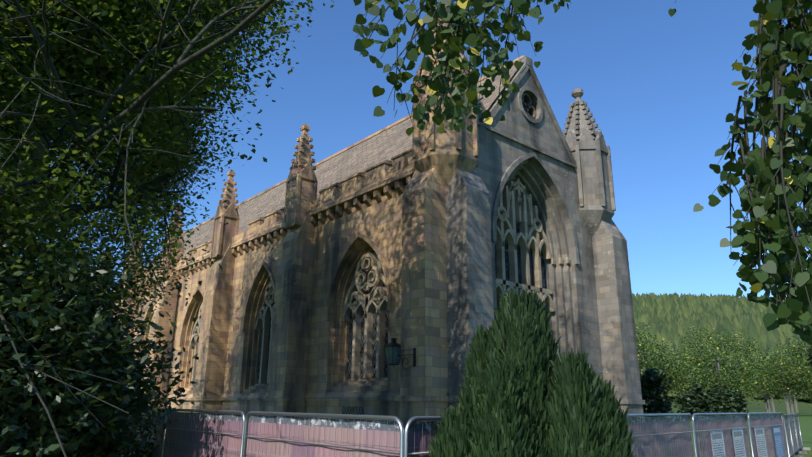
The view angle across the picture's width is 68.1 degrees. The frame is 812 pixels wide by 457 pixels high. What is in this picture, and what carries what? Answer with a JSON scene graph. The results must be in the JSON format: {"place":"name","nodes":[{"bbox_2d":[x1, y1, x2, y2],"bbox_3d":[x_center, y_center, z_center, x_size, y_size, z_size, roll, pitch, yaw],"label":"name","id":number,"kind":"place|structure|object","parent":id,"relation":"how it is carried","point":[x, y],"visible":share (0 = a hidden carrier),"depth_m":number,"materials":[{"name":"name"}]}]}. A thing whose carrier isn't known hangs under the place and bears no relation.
{"place":"outdoors","nodes":[
{"label":"outdoors","id":0,"kind":"place"},
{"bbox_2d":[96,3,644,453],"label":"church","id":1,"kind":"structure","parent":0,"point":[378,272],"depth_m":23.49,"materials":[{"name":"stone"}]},
{"bbox_2d":[0,0,811,297],"label":"sky","id":2,"kind":"structure","parent":0,"point":[659,91],"materials":[{"name":"blue"}]},
{"bbox_2d":[162,410,811,456],"bbox_3d":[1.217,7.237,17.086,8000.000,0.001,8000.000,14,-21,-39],"label":"ground","id":3,"kind":"structure","parent":0,"point":[805,421],"depth_m":62.54,"materials":[{"name":"green plant"}]},
{"bbox_2d":[0,202,206,456],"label":"holly bush","id":4,"kind":"object","parent":3,"relation":"on","point":[103,348],"visible":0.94,"depth_m":7.82,"materials":[{"name":"green plant"}]},
{"bbox_2d":[116,408,164,456],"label":"fence panel","id":5,"kind":"object","parent":3,"relation":"on","point":[158,435],"visible":0.19,"depth_m":10.86,"materials":[{"name":"metal"}]},
{"bbox_2d":[0,0,333,456],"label":"beech tree","id":6,"kind":"object","parent":3,"relation":"on","point":[95,62],"visible":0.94,"depth_m":10.15,"materials":[{"name":"green plant"}]},
{"bbox_2d":[160,409,245,456],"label":"fence panel","id":7,"kind":"object","parent":3,"relation":"on","point":[208,433],"visible":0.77,"depth_m":9.06,"materials":[{"name":"fabric"},{"name":"steel"}]},
{"bbox_2d":[242,411,403,456],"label":"fence panel","id":8,"kind":"object","parent":3,"relation":"on","point":[279,435],"visible":1,"depth_m":6.43,"materials":[{"name":"fabric"},{"name":"steel"}]},
{"bbox_2d":[404,416,441,456],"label":"fence panel","id":9,"kind":"object","parent":3,"relation":"on","point":[416,441],"visible":0.29,"depth_m":5.49,"materials":[{"name":"metal"}]},
{"bbox_2d":[427,286,636,456],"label":"yew tree","id":10,"kind":"object","parent":3,"relation":"on","point":[525,391],"visible":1,"depth_m":4.81,"materials":[{"name":"green plant"}]},
{"bbox_2d":[353,0,811,344],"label":"lime tree","id":11,"kind":"object","parent":3,"relation":"on","point":[773,192],"visible":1,"depth_m":4.32,"materials":[{"name":"green plant"}]},
{"bbox_2d":[623,413,696,456],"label":"fence panel","id":12,"kind":"object","parent":3,"relation":"on","point":[668,434],"visible":0.54,"depth_m":9.86,"materials":[{"name":"fabric"},{"name":"steel"}]},
{"bbox_2d":[692,413,753,456],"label":"fence panel","id":13,"kind":"object","parent":3,"relation":"on","point":[721,434],"visible":0.92,"depth_m":12.26,"materials":[{"name":"fabric"},{"name":"steel"}]},
{"bbox_2d":[635,322,811,413],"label":"trees","id":14,"kind":"object","parent":3,"relation":"on","point":[727,370],"visible":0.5,"depth_m":173.20,"materials":[{"name":"green plant"}]},
{"bbox_2d":[640,346,811,421],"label":"bushes","id":15,"kind":"object","parent":3,"relation":"on","point":[715,399],"visible":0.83,"depth_m":53.44,"materials":[{"name":"green plant"}]},
{"bbox_2d":[748,412,789,456],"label":"fence panel","id":16,"kind":"object","parent":3,"relation":"on","point":[767,434],"visible":0.83,"depth_m":14.94,"materials":[{"name":"fabric"},{"name":"steel"}]},
{"bbox_2d":[781,414,794,456],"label":"fence panel","id":17,"kind":"object","parent":3,"relation":"on","point":[789,436],"visible":0.79,"depth_m":26.16,"materials":[{"name":"metal"}]},
{"bbox_2d":[788,414,802,456],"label":"fence panel","id":18,"kind":"object","parent":3,"relation":"on","point":[793,430],"visible":0.81,"depth_m":28.45,"materials":[{"name":"metal"}]},
{"bbox_2d":[793,413,810,453],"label":"fence panel","id":19,"kind":"object","parent":3,"relation":"on","point":[798,431],"visible":0.81,"depth_m":31.40,"materials":[{"name":"metal"}]},
{"bbox_2d":[632,292,811,411],"bbox_3d":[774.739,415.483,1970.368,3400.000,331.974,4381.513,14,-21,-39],"label":"hill","id":20,"kind":"structure","parent":0,"point":[665,314],"depth_m":830.00,"materials":[{"name":"green plant"}]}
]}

